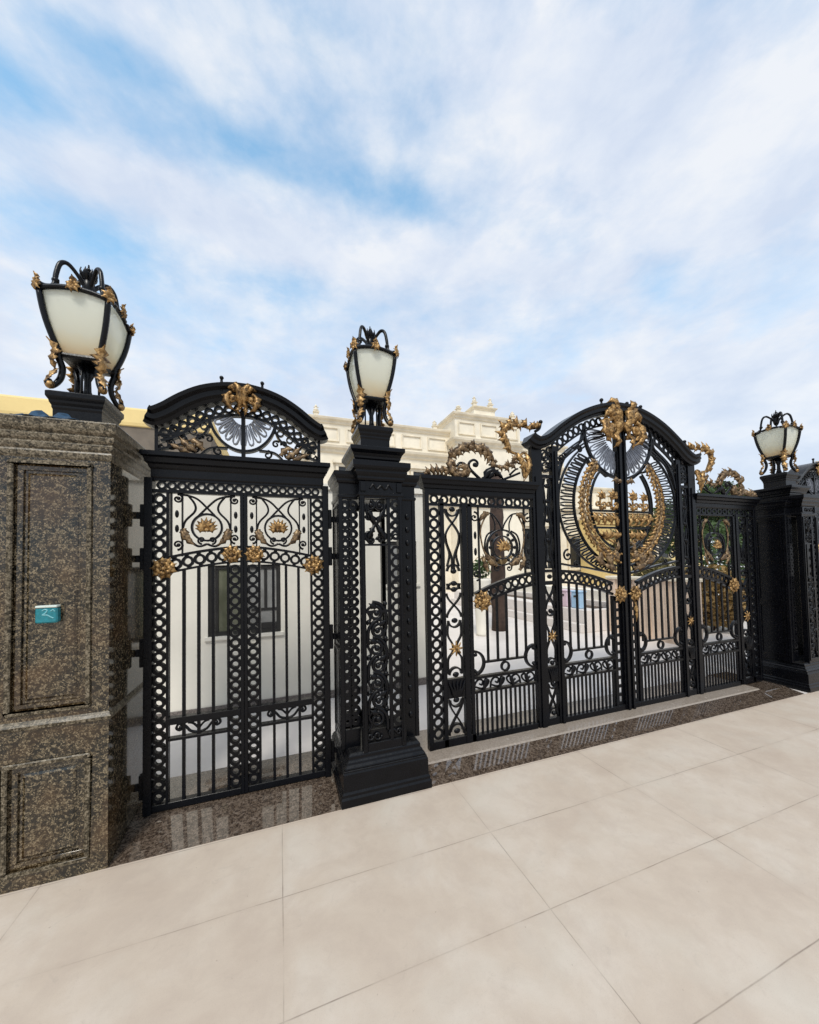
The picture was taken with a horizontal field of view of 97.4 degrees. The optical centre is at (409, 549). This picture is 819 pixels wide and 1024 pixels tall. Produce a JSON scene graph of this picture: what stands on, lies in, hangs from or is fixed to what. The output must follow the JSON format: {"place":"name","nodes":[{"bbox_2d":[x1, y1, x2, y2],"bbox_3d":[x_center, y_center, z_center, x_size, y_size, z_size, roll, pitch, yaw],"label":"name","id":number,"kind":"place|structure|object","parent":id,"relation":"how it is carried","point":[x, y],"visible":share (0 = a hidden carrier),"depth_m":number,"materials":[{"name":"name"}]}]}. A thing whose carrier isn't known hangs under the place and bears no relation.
{"place":"outdoors","nodes":[
{"label":"outdoors","id":0,"kind":"place"},
{"bbox_2d":[9,410,77,419],"bbox_3d":[-1.866,-0.693,1.873,0.283,0.050,0.150,0,-2,-20],"label":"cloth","id":1,"kind":"object","parent":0,"point":[40,413],"visible":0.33,"depth_m":1.84,"materials":[{"name":"blue fabric"}]},
{"bbox_2d":[0,691,818,1023],"bbox_3d":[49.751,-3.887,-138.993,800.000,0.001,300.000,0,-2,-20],"label":"driveway","id":2,"kind":"structure","parent":0,"point":[670,875],"depth_m":1.61,"materials":[{"name":"beige tile"}]},
{"bbox_2d":[0,413,155,894],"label":"granite pillar","id":3,"kind":"structure","parent":2,"relation":"on","point":[71,680],"depth_m":1.84,"materials":[{"name":"brown stone"}]},
{"bbox_2d":[35,604,60,623],"bbox_3d":[-1.816,0.323,1.806,0.088,0.088,0.039,0,-2,-20],"label":"house number plate","id":4,"kind":"object","parent":3,"relation":"attached to","point":[47,613],"visible":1,"depth_m":1.79,"materials":[{"name":"teal metal"}]},
{"bbox_2d":[31,260,135,425],"bbox_3d":[-1.960,-1.229,2.193,0.389,1.037,0.389,0,-2,-20],"label":"lantern","id":5,"kind":"object","parent":3,"relation":"on","point":[91,332],"visible":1,"depth_m":2.10,"materials":[{"name":"glass"}]},
{"bbox_2d":[0,0,818,556],"label":"sky","id":6,"kind":"structure","parent":0,"point":[549,210],"materials":[{"name":"blue"}]},
{"bbox_2d":[154,566,754,777],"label":"courtyard","id":7,"kind":"structure","parent":0,"point":[480,644],"depth_m":4.20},
{"bbox_2d":[0,394,229,455],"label":"yellow building","id":8,"kind":"structure","parent":7,"relation":"on","point":[133,425],"depth_m":10.39,"materials":[{"name":"paint"}]},
{"bbox_2d":[155,482,425,719],"bbox_3d":[-3.018,0.534,5.056,5.780,2.475,3.130,0,-2,-20],"label":"guard room","id":9,"kind":"object","parent":7,"relation":"on","point":[373,575],"visible":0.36,"depth_m":3.94,"materials":[{"name":"paint"}]},
{"bbox_2d":[204,564,283,640],"bbox_3d":[-1.772,0.556,3.885,0.775,0.778,0.080,0,-2,-20],"label":"window","id":10,"kind":"structure","parent":9,"relation":"in","point":[266,573],"depth_m":3.88,"materials":[{"name":"grey glass"}]},
{"bbox_2d":[385,542,419,587],"bbox_3d":[-0.111,0.180,4.495,0.480,0.563,0.080,0,-2,-20],"label":"window","id":11,"kind":"structure","parent":9,"relation":"in","point":[392,543],"depth_m":4.47,"materials":[{"name":"grey glass"}]},
{"bbox_2d":[301,397,613,591],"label":"mansion","id":12,"kind":"structure","parent":7,"relation":"on","point":[423,447],"depth_m":17.98,"materials":[{"name":"stone"}]},
{"bbox_2d":[333,459,345,469],"bbox_3d":[-2.813,-3.351,16.383,1.320,1.440,0.220,0,-2,-20],"label":"window","id":13,"kind":"structure","parent":12,"relation":"in","point":[339,465],"depth_m":16.25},
{"bbox_2d":[410,465,433,488],"bbox_3d":[0.576,-3.377,17.596,1.320,1.440,0.220,0,-2,-20],"label":"window","id":14,"kind":"structure","parent":12,"relation":"in","point":[415,469],"depth_m":17.54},
{"bbox_2d":[523,523,530,571],"bbox_3d":[6.571,-0.125,19.614,1.420,2.640,0.220,0,-2,-20],"label":"window","id":15,"kind":"structure","parent":12,"relation":"in","point":[526,524],"depth_m":19.62,"materials":[{"name":"glass"}]},
{"bbox_2d":[545,523,562,569],"bbox_3d":[8.077,-0.137,20.154,1.420,2.640,0.220,0,-2,-20],"label":"window","id":16,"kind":"structure","parent":12,"relation":"in","point":[546,524],"depth_m":20.29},
{"bbox_2d":[567,533,580,569],"bbox_3d":[9.830,0.113,21.196,1.420,2.140,0.220,0,-2,-20],"label":"window","id":17,"kind":"structure","parent":12,"relation":"in","point":[574,556],"depth_m":21.16,"materials":[{"name":"glass"}]},
{"bbox_2d":[473,559,491,635],"bbox_3d":[1.490,0.976,7.438,0.434,1.570,0.443,0,-2,-20],"label":"potted plant","id":18,"kind":"object","parent":7,"relation":"on","point":[480,616],"visible":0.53,"depth_m":7.32,"materials":[{"name":"green plant"}]},
{"bbox_2d":[473,472,522,631],"bbox_3d":[1.946,0.042,7.945,1.055,3.512,1.226,-2,-2,34],"label":"stub trunk","id":19,"kind":"object","parent":7,"relation":"on","point":[500,574],"visible":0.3,"depth_m":7.82,"materials":[{"name":"plant"}]},
{"bbox_2d":[608,512,672,573],"bbox_3d":[8.278,0.276,13.256,2.336,3.198,2.539,0,-2,-20],"label":"tree","id":20,"kind":"object","parent":7,"relation":"on","point":[642,530],"visible":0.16,"depth_m":12.78,"materials":[{"name":"green plant"}]},
{"bbox_2d":[605,576,703,644],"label":"garden wall","id":21,"kind":"structure","parent":7,"relation":"on","point":[613,579],"depth_m":6.58,"materials":[{"name":"white paint"}]},
{"bbox_2d":[631,556,686,576],"bbox_3d":[6.743,0.952,9.741,1.622,1.577,1.608,0,-2,-20],"label":"shrub","id":22,"kind":"object","parent":7,"relation":"on","point":[642,573],"visible":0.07,"depth_m":9.54,"materials":[{"name":"green plant"}]},
{"bbox_2d":[653,480,748,557],"bbox_3d":[10.605,-0.337,13.115,3.131,4.324,2.924,0,-2,-30],"label":"tree","id":23,"kind":"object","parent":7,"relation":"on","point":[712,522],"visible":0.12,"depth_m":12.63,"materials":[{"name":"green plant"}]},
{"bbox_2d":[685,534,751,609],"bbox_3d":[8.072,0.635,8.946,2.105,2.106,2.211,0,-2,-20],"label":"tree","id":24,"kind":"object","parent":7,"relation":"on","point":[722,562],"visible":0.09,"depth_m":8.97,"materials":[{"name":"green plant"}]},
{"bbox_2d":[706,512,742,544],"bbox_3d":[13.553,-0.441,15.251,3.036,4.556,3.832,-2,-2,28],"label":"tree","id":25,"kind":"object","parent":7,"relation":"on","point":[725,534],"depth_m":14.97,"materials":[{"name":"green plant"}]},
{"bbox_2d":[451,582,606,632],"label":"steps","id":26,"kind":"object","parent":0,"point":[520,609],"visible":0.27,"depth_m":8.51,"materials":[{"name":"stone"}]},
{"bbox_2d":[562,589,571,606],"bbox_3d":[3.564,1.095,8.192,0.202,0.378,0.280,0,-2,-20],"label":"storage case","id":27,"kind":"object","parent":26,"relation":"on","point":[565,597],"visible":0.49,"depth_m":8.09,"materials":[{"name":"pink plastic"}]},
{"bbox_2d":[570,590,586,608],"bbox_3d":[3.688,1.081,7.844,0.202,0.378,0.280,0,-2,-20],"label":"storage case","id":28,"kind":"object","parent":26,"relation":"on","point":[580,599],"visible":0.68,"depth_m":7.73,"materials":[{"name":"blue plastic"}]},
{"bbox_2d":[339,557,808,809],"bbox_3d":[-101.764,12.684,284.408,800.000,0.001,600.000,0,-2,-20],"label":"ground","id":29,"kind":"structure","parent":0,"point":[804,692],"depth_m":4.09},
{"bbox_2d":[328,444,431,809],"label":"iron pillar","id":30,"kind":"structure","parent":29,"relation":"on","point":[380,753],"depth_m":2.46,"materials":[{"name":"black metal"}]},
{"bbox_2d":[343,325,398,446],"bbox_3d":[-0.293,-1.213,2.736,0.370,0.988,0.370,0,-2,-20],"label":"lantern","id":31,"kind":"object","parent":30,"relation":"on","point":[369,366],"visible":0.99,"depth_m":2.64,"materials":[{"name":"glass"}]},
{"bbox_2d":[108,672,803,867],"bbox_3d":[2.204,1.614,3.593,8.250,0.060,0.740,0,-2,-20],"label":"threshold","id":32,"kind":"object","parent":29,"relation":"on","point":[169,831],"visible":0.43,"depth_m":2.47,"materials":[{"name":"stone"}]},
{"bbox_2d":[134,376,336,816],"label":"pedestrian gate","id":33,"kind":"structure","parent":32,"relation":"on","point":[183,466],"depth_m":2.40,"materials":[{"name":"metal"}]},
{"bbox_2d":[788,458,818,545],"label":"pedestrian gate","id":34,"kind":"structure","parent":32,"relation":"on","point":[808,474],"depth_m":4.77,"materials":[{"name":"metal"}]},
{"bbox_2d":[415,676,759,764],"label":"sill","id":35,"kind":"structure","parent":29,"relation":"on","point":[453,752],"depth_m":3.27,"materials":[{"name":"beige stone"}]},
{"bbox_2d":[417,397,763,750],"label":"driveway gate","id":36,"kind":"structure","parent":35,"relation":"on","point":[623,418],"depth_m":3.46,"materials":[{"name":"metal"}]},
{"bbox_2d":[746,484,818,692],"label":"iron pillar","id":37,"kind":"structure","parent":29,"relation":"on","point":[787,544],"depth_m":4.25,"materials":[{"name":"black metal"}]},
{"bbox_2d":[751,410,802,488],"bbox_3d":[4.593,-1.251,4.486,0.370,0.988,0.370,0,-2,-20],"label":"lantern","id":38,"kind":"object","parent":37,"relation":"on","point":[777,445],"visible":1,"depth_m":4.42,"materials":[{"name":"glass"}]},
{"bbox_2d":[577,509,703,585],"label":"tan building","id":39,"kind":"structure","parent":0,"point":[594,572],"depth_m":19.97,"materials":[{"name":"yellow paint"}]},
{"bbox_2d":[655,537,671,564],"bbox_3d":[13.546,0.125,19.125,1.320,1.640,0.220,0,-2,-20],"label":"window","id":40,"kind":"structure","parent":39,"relation":"in","point":[664,555],"depth_m":19.18,"materials":[{"name":"grey glass"}]},
{"bbox_2d":[685,563,751,630],"bbox_3d":[6.276,0.976,7.464,1.434,1.401,1.453,0,-2,-20],"label":"shrub","id":41,"kind":"object","parent":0,"point":[730,594],"visible":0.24,"depth_m":7.12,"materials":[{"name":"green plant"}]}
]}

